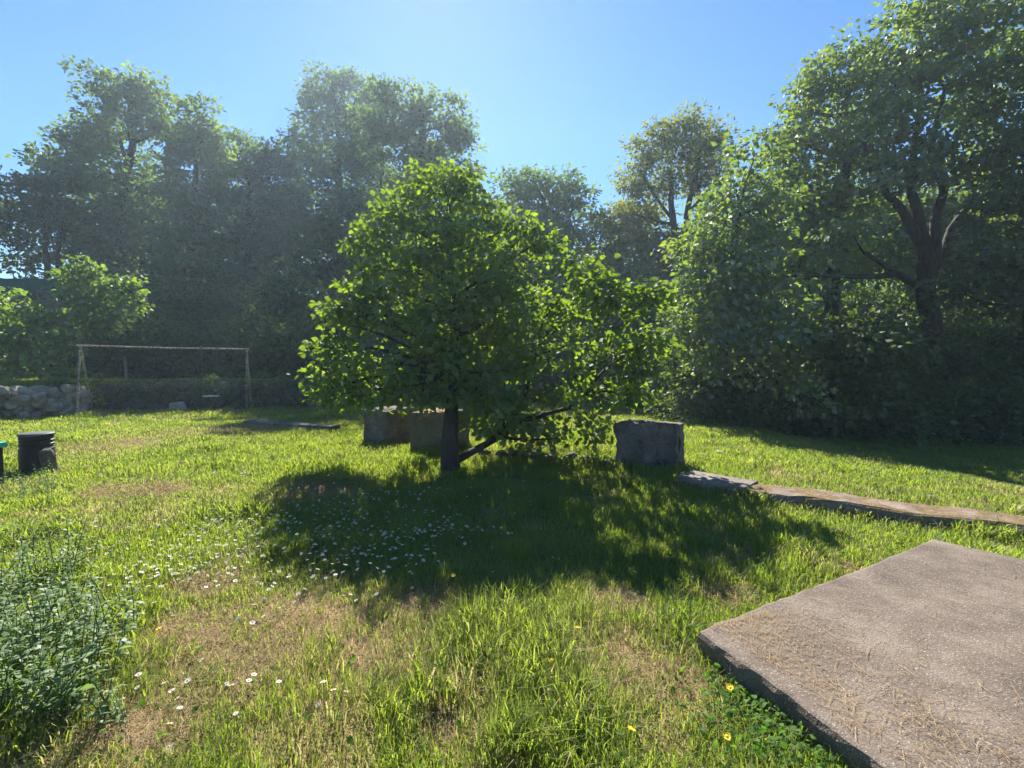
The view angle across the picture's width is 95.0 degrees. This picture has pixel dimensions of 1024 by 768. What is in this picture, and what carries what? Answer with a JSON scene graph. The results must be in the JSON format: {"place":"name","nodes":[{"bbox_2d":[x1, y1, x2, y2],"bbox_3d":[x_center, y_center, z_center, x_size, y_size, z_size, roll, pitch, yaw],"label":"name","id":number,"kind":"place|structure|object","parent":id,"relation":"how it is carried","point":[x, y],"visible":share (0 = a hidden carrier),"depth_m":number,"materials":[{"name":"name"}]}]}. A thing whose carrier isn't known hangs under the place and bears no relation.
{"place":"outdoors","nodes":[
{"label":"outdoors","id":0,"kind":"place"},
{"bbox_2d":[0,316,1023,767],"bbox_3d":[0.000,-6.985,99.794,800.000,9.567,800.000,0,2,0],"label":"ground","id":1,"kind":"structure","parent":0,"point":[444,706],"depth_m":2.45,"materials":[{"name":"green plant"}]},
{"bbox_2d":[0,442,7,484],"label":"table","id":2,"kind":"object","parent":1,"relation":"on","point":[3,444],"visible":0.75,"depth_m":5.85,"materials":[{"name":"teal plastic"}]},
{"bbox_2d":[0,578,21,631],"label":"weed plant","id":3,"kind":"object","parent":1,"relation":"on","point":[2,579],"visible":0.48,"depth_m":2.44,"materials":[{"name":"green plant"}]},
{"bbox_2d":[0,644,22,721],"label":"weed plant","id":4,"kind":"object","parent":1,"relation":"on","point":[6,674],"visible":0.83,"depth_m":1.93,"materials":[{"name":"green plant"}]},
{"bbox_2d":[0,655,22,709],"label":"weed plant","id":5,"kind":"object","parent":1,"relation":"on","point":[9,690],"visible":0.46,"depth_m":1.96,"materials":[{"name":"green plant"}]},
{"bbox_2d":[0,648,27,725],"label":"weed plant","id":6,"kind":"object","parent":1,"relation":"on","point":[7,681],"visible":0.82,"depth_m":1.93,"materials":[{"name":"green plant"}]},
{"bbox_2d":[5,606,29,676],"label":"weed plant","id":7,"kind":"object","parent":1,"relation":"on","point":[16,648],"visible":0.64,"depth_m":2.13,"materials":[{"name":"green plant"}]},
{"bbox_2d":[5,627,32,707],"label":"weed plant","id":8,"kind":"object","parent":1,"relation":"on","point":[21,676],"visible":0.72,"depth_m":2.00,"materials":[{"name":"green plant"}]},
{"bbox_2d":[3,587,34,626],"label":"weed plant","id":9,"kind":"object","parent":1,"relation":"on","point":[19,601],"visible":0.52,"depth_m":2.55,"materials":[{"name":"green plant"}]},
{"bbox_2d":[10,608,29,666],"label":"weed plant","id":10,"kind":"object","parent":1,"relation":"on","point":[23,650],"visible":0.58,"depth_m":2.15,"materials":[{"name":"green plant"}]},
{"bbox_2d":[10,523,34,587],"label":"weed plant","id":11,"kind":"object","parent":1,"relation":"on","point":[25,545],"visible":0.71,"depth_m":3.11,"materials":[{"name":"green plant"}]},
{"bbox_2d":[10,551,35,602],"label":"weed plant","id":12,"kind":"object","parent":1,"relation":"on","point":[21,575],"visible":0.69,"depth_m":2.93,"materials":[{"name":"green plant"}]},
{"bbox_2d":[8,677,38,734],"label":"weed plant","id":13,"kind":"object","parent":1,"relation":"on","point":[26,709],"visible":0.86,"depth_m":1.88,"materials":[{"name":"green plant"}]},
{"bbox_2d":[14,586,44,631],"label":"weed plant","id":14,"kind":"object","parent":1,"relation":"on","point":[36,617],"visible":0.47,"depth_m":2.42,"materials":[{"name":"green plant"}]},
{"bbox_2d":[15,545,43,594],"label":"weed plant","id":15,"kind":"object","parent":1,"relation":"on","point":[28,564],"visible":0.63,"depth_m":3.02,"materials":[{"name":"green plant"}]},
{"bbox_2d":[21,577,39,633],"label":"weed plant","id":16,"kind":"object","parent":1,"relation":"on","point":[34,598],"visible":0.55,"depth_m":2.48,"materials":[{"name":"green plant"}]},
{"bbox_2d":[22,610,48,685],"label":"weed plant","id":17,"kind":"object","parent":1,"relation":"on","point":[40,634],"visible":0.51,"depth_m":2.16,"materials":[{"name":"green plant"}]},
{"bbox_2d":[16,431,55,473],"bbox_3d":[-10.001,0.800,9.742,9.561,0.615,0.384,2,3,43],"label":"plastic drum","id":18,"kind":"object","parent":1,"relation":"on","point":[31,445],"visible":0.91,"depth_m":6.44,"materials":[{"name":"grey plastic"}]},
{"bbox_2d":[20,648,52,725],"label":"weed plant","id":19,"kind":"object","parent":1,"relation":"on","point":[43,676],"visible":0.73,"depth_m":1.92,"materials":[{"name":"green plant"}]},
{"bbox_2d":[26,618,50,682],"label":"weed plant","id":20,"kind":"object","parent":1,"relation":"on","point":[40,646],"visible":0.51,"depth_m":2.12,"materials":[{"name":"green plant"}]},
{"bbox_2d":[21,642,60,692],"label":"weed plant","id":21,"kind":"object","parent":1,"relation":"on","point":[24,643],"visible":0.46,"depth_m":1.97,"materials":[{"name":"green plant"}]},
{"bbox_2d":[0,289,83,376],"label":"stone wall","id":22,"kind":"structure","parent":1,"relation":"on","point":[41,294],"depth_m":20.15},
{"bbox_2d":[0,277,77,298],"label":"roof","id":23,"kind":"object","parent":22,"relation":"on","point":[33,285],"visible":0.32,"depth_m":20.42,"materials":[{"name":"metal"}]},
{"bbox_2d":[26,659,57,730],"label":"weed plant","id":24,"kind":"object","parent":1,"relation":"on","point":[46,692],"visible":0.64,"depth_m":1.94,"materials":[{"name":"green plant"}]},
{"bbox_2d":[31,599,53,652],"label":"weed plant","id":25,"kind":"object","parent":1,"relation":"on","point":[43,606],"visible":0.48,"depth_m":2.28,"materials":[{"name":"green plant"}]},
{"bbox_2d":[0,164,89,278],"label":"edge tree","id":26,"kind":"object","parent":1,"relation":"on","point":[11,213],"visible":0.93,"depth_m":32.49,"materials":[{"name":"green plant"}]},
{"bbox_2d":[19,622,70,715],"bbox_3d":[-2.026,1.251,2.037,0.084,0.352,0.176,2,3,45],"label":"weed plant","id":27,"kind":"object","parent":1,"relation":"on","point":[44,651],"visible":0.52,"depth_m":2.05,"materials":[{"name":"green plant"}]},
{"bbox_2d":[0,286,93,379],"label":"young tree","id":28,"kind":"object","parent":1,"relation":"on","point":[14,340],"visible":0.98,"depth_m":15.08,"materials":[{"name":"green plant"}]},
{"bbox_2d":[0,384,93,417],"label":"stone wall","id":29,"kind":"structure","parent":1,"relation":"on","point":[32,398],"depth_m":13.26,"materials":[{"name":"grey stone"}]},
{"bbox_2d":[30,589,63,653],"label":"weed plant","id":30,"kind":"object","parent":1,"relation":"on","point":[49,610],"visible":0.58,"depth_m":2.30,"materials":[{"name":"green plant"}]},
{"bbox_2d":[38,448,58,471],"bbox_3d":[-6.455,1.086,6.543,0.125,0.404,0.239,0,2,0],"label":"boulder","id":31,"kind":"object","parent":1,"relation":"on","point":[45,455],"visible":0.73,"depth_m":6.49,"materials":[{"name":"grey stone"}]},
{"bbox_2d":[24,638,73,727],"bbox_3d":[-1.885,1.230,1.930,0.134,0.416,0.125,10,2,7],"label":"weed plant","id":32,"kind":"object","parent":1,"relation":"on","point":[55,680],"visible":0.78,"depth_m":1.92,"materials":[{"name":"green plant"}]},
{"bbox_2d":[26,683,72,734],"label":"weed plant","id":33,"kind":"object","parent":1,"relation":"on","point":[56,709],"visible":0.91,"depth_m":1.89,"materials":[{"name":"green plant"}]},
{"bbox_2d":[19,648,82,713],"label":"weed plant","id":34,"kind":"object","parent":1,"relation":"on","point":[50,680],"visible":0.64,"depth_m":1.93,"materials":[{"name":"green plant"}]},
{"bbox_2d":[44,526,60,565],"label":"weed plant","id":35,"kind":"object","parent":1,"relation":"on","point":[50,554],"visible":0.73,"depth_m":3.24,"materials":[{"name":"green plant"}]},
{"bbox_2d":[0,369,106,412],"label":"bramble","id":36,"kind":"object","parent":1,"relation":"on","point":[67,379],"visible":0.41,"depth_m":14.88,"materials":[{"name":"green plant"}]},
{"bbox_2d":[39,588,73,660],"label":"weed plant","id":37,"kind":"object","parent":1,"relation":"on","point":[51,613],"visible":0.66,"depth_m":2.30,"materials":[{"name":"green plant"}]},
{"bbox_2d":[42,626,77,716],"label":"weed plant","id":38,"kind":"object","parent":1,"relation":"on","point":[66,644],"visible":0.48,"depth_m":2.01,"materials":[{"name":"green plant"}]},
{"bbox_2d":[52,665,69,724],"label":"weed plant","id":39,"kind":"object","parent":1,"relation":"on","point":[61,692],"visible":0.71,"depth_m":1.93,"materials":[{"name":"green plant"}]},
{"bbox_2d":[42,575,81,653],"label":"weed plant","id":40,"kind":"object","parent":1,"relation":"on","point":[54,625],"visible":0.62,"depth_m":2.33,"materials":[{"name":"green plant"}]},
{"bbox_2d":[49,555,76,626],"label":"weed plant","id":41,"kind":"object","parent":1,"relation":"on","point":[62,593],"visible":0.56,"depth_m":2.56,"materials":[{"name":"green plant"}]},
{"bbox_2d":[58,517,77,566],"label":"weed plant","id":42,"kind":"object","parent":1,"relation":"on","point":[67,536],"visible":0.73,"depth_m":3.30,"materials":[{"name":"green plant"}]},
{"bbox_2d":[51,624,85,675],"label":"weed plant","id":43,"kind":"object","parent":1,"relation":"on","point":[76,632],"visible":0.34,"depth_m":2.16,"materials":[{"name":"green plant"}]},
{"bbox_2d":[56,577,85,630],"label":"weed plant","id":44,"kind":"object","parent":1,"relation":"on","point":[71,605],"visible":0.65,"depth_m":2.46,"materials":[{"name":"green plant"}]},
{"bbox_2d":[50,637,96,734],"bbox_3d":[-1.801,1.252,1.929,0.151,0.355,0.074,-2,3,-40],"label":"weed plant","id":45,"kind":"object","parent":1,"relation":"on","point":[57,703],"visible":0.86,"depth_m":1.92,"materials":[{"name":"green plant"}]},
{"bbox_2d":[58,586,88,641],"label":"weed plant","id":46,"kind":"object","parent":1,"relation":"on","point":[80,617],"visible":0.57,"depth_m":2.44,"materials":[{"name":"green plant"}]},
{"bbox_2d":[64,545,85,597],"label":"weed plant","id":47,"kind":"object","parent":1,"relation":"on","point":[72,572],"visible":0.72,"depth_m":2.94,"materials":[{"name":"green plant"}]},
{"bbox_2d":[54,635,96,725],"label":"weed plant","id":48,"kind":"object","parent":1,"relation":"on","point":[72,690],"visible":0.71,"depth_m":1.94,"materials":[{"name":"green plant"}]},
{"bbox_2d":[65,516,91,570],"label":"weed plant","id":49,"kind":"object","parent":1,"relation":"on","point":[78,545],"visible":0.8,"depth_m":3.34,"materials":[{"name":"green plant"}]},
{"bbox_2d":[64,560,94,619],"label":"weed plant","id":50,"kind":"object","parent":1,"relation":"on","point":[87,586],"visible":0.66,"depth_m":2.58,"materials":[{"name":"green plant"}]},
{"bbox_2d":[64,602,98,722],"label":"weed plant","id":51,"kind":"object","parent":1,"relation":"on","point":[80,679],"visible":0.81,"depth_m":1.98,"materials":[{"name":"green plant"}]},
{"bbox_2d":[74,595,98,668],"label":"weed plant","id":52,"kind":"object","parent":1,"relation":"on","point":[86,643],"visible":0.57,"depth_m":2.27,"materials":[{"name":"green plant"}]},
{"bbox_2d":[72,591,107,701],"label":"weed plant","id":53,"kind":"object","parent":1,"relation":"on","point":[87,649],"visible":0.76,"depth_m":2.10,"materials":[{"name":"green plant"}]},
{"bbox_2d":[82,559,98,610],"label":"weed plant","id":54,"kind":"object","parent":1,"relation":"on","point":[90,595],"visible":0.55,"depth_m":2.71,"materials":[{"name":"green plant"}]},
{"bbox_2d":[62,650,122,722],"bbox_3d":[-1.697,1.237,1.916,0.137,0.389,0.158,0,12,42],"label":"weed plant","id":55,"kind":"object","parent":1,"relation":"on","point":[85,686],"visible":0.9,"depth_m":1.90,"materials":[{"name":"green plant"}]},
{"bbox_2d":[73,688,111,734],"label":"weed plant","id":56,"kind":"object","parent":1,"relation":"on","point":[96,712],"visible":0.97,"depth_m":1.86,"materials":[{"name":"green plant"}]},
{"bbox_2d":[75,597,116,687],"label":"weed plant","id":57,"kind":"object","parent":1,"relation":"on","point":[106,606],"visible":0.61,"depth_m":2.17,"materials":[{"name":"green plant"}]},
{"bbox_2d":[84,517,107,563],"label":"weed plant","id":58,"kind":"object","parent":1,"relation":"on","point":[97,542],"visible":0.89,"depth_m":3.48,"materials":[{"name":"green plant"}]},
{"bbox_2d":[84,581,108,653],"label":"weed plant","id":59,"kind":"object","parent":1,"relation":"on","point":[96,615],"visible":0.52,"depth_m":2.36,"materials":[{"name":"green plant"}]},
{"bbox_2d":[84,606,110,669],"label":"weed plant","id":60,"kind":"object","parent":1,"relation":"on","point":[99,644],"visible":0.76,"depth_m":2.17,"materials":[{"name":"green plant"}]},
{"bbox_2d":[41,254,155,376],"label":"young tree","id":61,"kind":"object","parent":1,"relation":"on","point":[75,295],"visible":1,"depth_m":16.61,"materials":[{"name":"green plant"}]},
{"bbox_2d":[88,583,117,642],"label":"weed plant","id":62,"kind":"object","parent":1,"relation":"on","point":[104,601],"visible":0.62,"depth_m":2.43,"materials":[{"name":"green plant"}]},
{"bbox_2d":[1,54,206,298],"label":"tall oak","id":63,"kind":"object","parent":1,"relation":"on","point":[99,243],"visible":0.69,"depth_m":34.83,"materials":[{"name":"green plant"}]},
{"bbox_2d":[81,616,133,728],"bbox_3d":[-1.683,1.210,1.959,0.107,0.430,0.196,1,2,12],"label":"weed plant","id":64,"kind":"object","parent":1,"relation":"on","point":[111,679],"visible":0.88,"depth_m":1.97,"materials":[{"name":"green plant"}]},
{"bbox_2d":[94,597,133,673],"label":"weed plant","id":65,"kind":"object","parent":1,"relation":"on","point":[114,624],"visible":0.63,"depth_m":2.23,"materials":[{"name":"green plant"}]},
{"bbox_2d":[107,692,126,731],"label":"weed plant","id":66,"kind":"object","parent":1,"relation":"on","point":[116,709],"visible":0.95,"depth_m":1.88,"materials":[{"name":"green plant"}]},
{"bbox_2d":[107,682,129,724],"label":"weed plant","id":67,"kind":"object","parent":1,"relation":"on","point":[125,716],"visible":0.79,"depth_m":1.92,"materials":[{"name":"green plant"}]},
{"bbox_2d":[108,603,135,665],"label":"weed plant","id":68,"kind":"object","parent":1,"relation":"on","point":[123,641],"visible":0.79,"depth_m":2.27,"materials":[{"name":"green plant"}]},
{"bbox_2d":[119,566,145,637],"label":"weed plant","id":69,"kind":"object","parent":1,"relation":"on","point":[134,618],"visible":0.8,"depth_m":2.53,"materials":[{"name":"green plant"}]},
{"bbox_2d":[76,345,251,415],"bbox_3d":[-10.813,-0.123,14.529,4.588,2.123,1.596,-1,2,-14],"label":"swing frame","id":70,"kind":"object","parent":1,"relation":"on","point":[81,355],"visible":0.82,"depth_m":14.37,"materials":[{"name":"paint"}]},
{"bbox_2d":[169,401,186,409],"bbox_3d":[-10.691,0.763,15.006,0.463,0.394,0.407,2,3,42],"label":"boulder","id":71,"kind":"object","parent":1,"relation":"on","point":[180,405],"visible":0.64,"depth_m":14.87,"materials":[{"name":"grey stone"}]},
{"bbox_2d":[20,247,337,378],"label":"undergrowth","id":72,"kind":"object","parent":1,"relation":"on","point":[183,323],"visible":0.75,"depth_m":19.50,"materials":[{"name":"green plant"}]},
{"bbox_2d":[121,89,261,331],"bbox_3d":[-23.465,-11.687,34.500,10.120,20.068,9.514,0,2,0],"label":"tall oak","id":73,"kind":"object","parent":1,"relation":"on","point":[189,195],"visible":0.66,"depth_m":34.47,"materials":[{"name":"green plant"}]},
{"bbox_2d":[100,381,339,409],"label":"stone wall","id":74,"kind":"structure","parent":1,"relation":"on","point":[277,397],"depth_m":15.84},
{"bbox_2d":[91,365,338,409],"bbox_3d":[-9.430,0.125,15.459,7.961,1.547,0.973,0,2,-7],"label":"ivy","id":75,"kind":"object","parent":74,"relation":"attached to","point":[228,394],"visible":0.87,"depth_m":15.32,"materials":[{"name":"green plant"}]},
{"bbox_2d":[175,122,328,318],"bbox_3d":[-22.222,-12.625,40.375,13.314,20.284,10.808,0,2,0],"label":"tree","id":76,"kind":"object","parent":1,"relation":"on","point":[266,159],"visible":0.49,"depth_m":40.00,"materials":[{"name":"green plant"}]},
{"bbox_2d":[243,419,339,431],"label":"stone kerb","id":77,"kind":"structure","parent":1,"relation":"on","point":[271,423],"depth_m":11.05,"materials":[{"name":"grey stone"}]},
{"bbox_2d":[39,445,558,588],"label":"daisies","id":78,"kind":"object","parent":1,"relation":"on","point":[225,544],"visible":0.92,"depth_m":4.14,"materials":[{"name":"white plant"}]},
{"bbox_2d":[269,59,403,336],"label":"tall oak","id":79,"kind":"object","parent":1,"relation":"on","point":[322,168],"visible":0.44,"depth_m":48.89,"materials":[{"name":"green plant"}]},
{"bbox_2d":[375,177,381,352],"bbox_3d":[-9.333,-8.033,32.689,0.766,12.449,0.432,0,2,0],"label":"bare trunk","id":80,"kind":"object","parent":1,"relation":"on","point":[379,223],"visible":0.21,"depth_m":32.43,"materials":[{"name":"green plant"}]},
{"bbox_2d":[363,406,413,442],"bbox_3d":[-2.382,0.807,9.151,0.668,0.761,0.856,1,3,30],"label":"concrete block","id":81,"kind":"object","parent":1,"relation":"on","point":[387,424],"depth_m":8.84,"materials":[{"name":"grey concrete"}]},
{"bbox_2d":[0,453,845,767],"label":"weeds","id":82,"kind":"object","parent":1,"relation":"on","point":[766,721],"visible":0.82,"depth_m":1.96,"materials":[{"name":"green plant"}]},
{"bbox_2d":[341,71,506,347],"bbox_3d":[-6.444,-13.535,36.236,11.437,21.768,12.036,-2,3,-35],"label":"tall oak","id":83,"kind":"object","parent":1,"relation":"on","point":[382,129],"visible":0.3,"depth_m":36.19,"materials":[{"name":"green plant"}]},
{"bbox_2d":[0,422,868,767],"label":"straw","id":84,"kind":"object","parent":1,"relation":"on","point":[198,618],"visible":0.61,"depth_m":2.43,"materials":[{"name":"beige plant"}]},
{"bbox_2d":[410,408,469,447],"bbox_3d":[-1.280,0.834,8.462,0.798,0.774,0.854,1,3,29],"label":"concrete block","id":85,"kind":"object","parent":1,"relation":"on","point":[426,430],"depth_m":8.16,"materials":[{"name":"grey concrete"}]},
{"bbox_2d":[228,279,695,413],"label":"undergrowth","id":86,"kind":"object","parent":1,"relation":"on","point":[553,377],"visible":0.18,"depth_m":18.60,"materials":[{"name":"green plant"}]},
{"bbox_2d":[287,157,684,472],"bbox_3d":[-0.445,-1.387,8.107,5.809,5.599,4.502,0,2,0],"label":"hazel tree","id":87,"kind":"object","parent":1,"relation":"on","point":[460,311],"visible":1,"depth_m":6.93,"materials":[{"name":"green plant"}]},
{"bbox_2d":[41,177,1005,342],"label":"woods","id":88,"kind":"object","parent":1,"relation":"on","point":[346,201],"visible":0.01,"depth_m":45.06,"materials":[{"name":"green plant"}]},
{"bbox_2d":[466,162,616,371],"bbox_3d":[1.813,-6.726,27.835,9.912,13.366,7.427,0,2,0],"label":"round oak","id":89,"kind":"object","parent":1,"relation":"on","point":[526,190],"visible":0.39,"depth_m":27.65,"materials":[{"name":"green plant"}]},
{"bbox_2d":[478,449,614,467],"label":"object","id":90,"kind":"structure","parent":1,"relation":"on","point":[511,454],"depth_m":7.26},
{"bbox_2d":[613,419,684,469],"bbox_3d":[2.022,0.919,6.906,0.836,0.761,0.750,2,3,40],"label":"concrete block","id":91,"kind":"object","parent":1,"relation":"on","point":[641,441],"depth_m":6.79,"materials":[{"name":"grey concrete"}]},
{"bbox_2d":[569,199,729,340],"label":"bushy oak","id":92,"kind":"object","parent":1,"relation":"on","point":[649,239],"visible":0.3,"depth_m":25.54,"materials":[{"name":"green plant"}]},
{"bbox_2d":[606,97,744,267],"bbox_3d":[8.635,-6.807,24.621,7.422,15.589,4.216,0,2,0],"label":"yellow oak","id":93,"kind":"object","parent":1,"relation":"on","point":[695,153],"visible":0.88,"depth_m":24.26,"materials":[{"name":"green plant"}]},
{"bbox_2d":[677,470,757,499],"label":"concrete kerb","id":94,"kind":"structure","parent":1,"relation":"on","point":[701,479],"depth_m":5.46,"materials":[{"name":"grey concrete"}]},
{"bbox_2d":[646,128,825,420],"bbox_3d":[6.035,-2.784,13.077,4.932,8.453,3.278,-1,3,-22],"label":"chestnut tree","id":95,"kind":"object","parent":1,"relation":"on","point":[739,216],"visible":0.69,"depth_m":12.80,"materials":[{"name":"green plant"}]},
{"bbox_2d":[664,220,840,426],"bbox_3d":[6.174,-1.420,12.357,4.390,5.802,3.240,0,2,0],"label":"edge bush","id":96,"kind":"object","parent":1,"relation":"on","point":[753,343],"visible":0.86,"depth_m":11.87,"materials":[{"name":"green plant"}]},
{"bbox_2d":[553,168,1022,407],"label":"wood","id":97,"kind":"object","parent":1,"relation":"on","point":[898,251],"visible":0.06,"depth_m":21.20,"materials":[{"name":"green plant"}]},
{"bbox_2d":[623,280,1023,447],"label":"undergrowth","id":98,"kind":"object","parent":1,"relation":"on","point":[980,379],"visible":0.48,"depth_m":12.44,"materials":[{"name":"green plant"}]},
{"bbox_2d":[738,14,915,325],"bbox_3d":[10.719,-5.519,16.358,6.712,14.211,4.285,0,2,-7],"label":"chestnut tree","id":99,"kind":"object","parent":1,"relation":"on","point":[811,83],"visible":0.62,"depth_m":16.10,"materials":[{"name":"green plant"}]},
{"bbox_2d":[747,305,958,438],"bbox_3d":[8.475,-0.170,11.987,4.701,3.765,3.366,0,2,0],"label":"edge bush","id":100,"kind":"object","parent":1,"relation":"on","point":[870,338],"visible":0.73,"depth_m":11.54,"materials":[{"name":"green plant"}]},
{"bbox_2d":[697,539,1023,767],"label":"concrete slab","id":101,"kind":"structure","parent":1,"relation":"on","point":[976,627],"depth_m":2.19,"materials":[{"name":"grey concrete"}]},
{"bbox_2d":[711,541,1023,767],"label":"straw","id":102,"kind":"object","parent":101,"relation":"on","point":[799,672],"visible":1,"depth_m":1.99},
{"bbox_2d":[749,483,1023,538],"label":"mossy kerb","id":103,"kind":"structure","parent":1,"relation":"on","point":[888,509],"depth_m":4.58,"materials":[{"name":"beige concrete"}]},
{"bbox_2d":[758,0,1023,425],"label":"great oak","id":104,"kind":"object","parent":1,"relation":"on","point":[940,64],"visible":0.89,"depth_m":14.30,"materials":[{"name":"green plant"}]},
{"bbox_2d":[904,42,1023,435],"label":"edge oak","id":105,"kind":"object","parent":1,"relation":"on","point":[1008,263],"visible":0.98,"depth_m":12.31,"materials":[{"name":"green plant"}]},
{"bbox_2d":[0,0,1023,308],"label":"sky","id":106,"kind":"structure","parent":0,"point":[550,83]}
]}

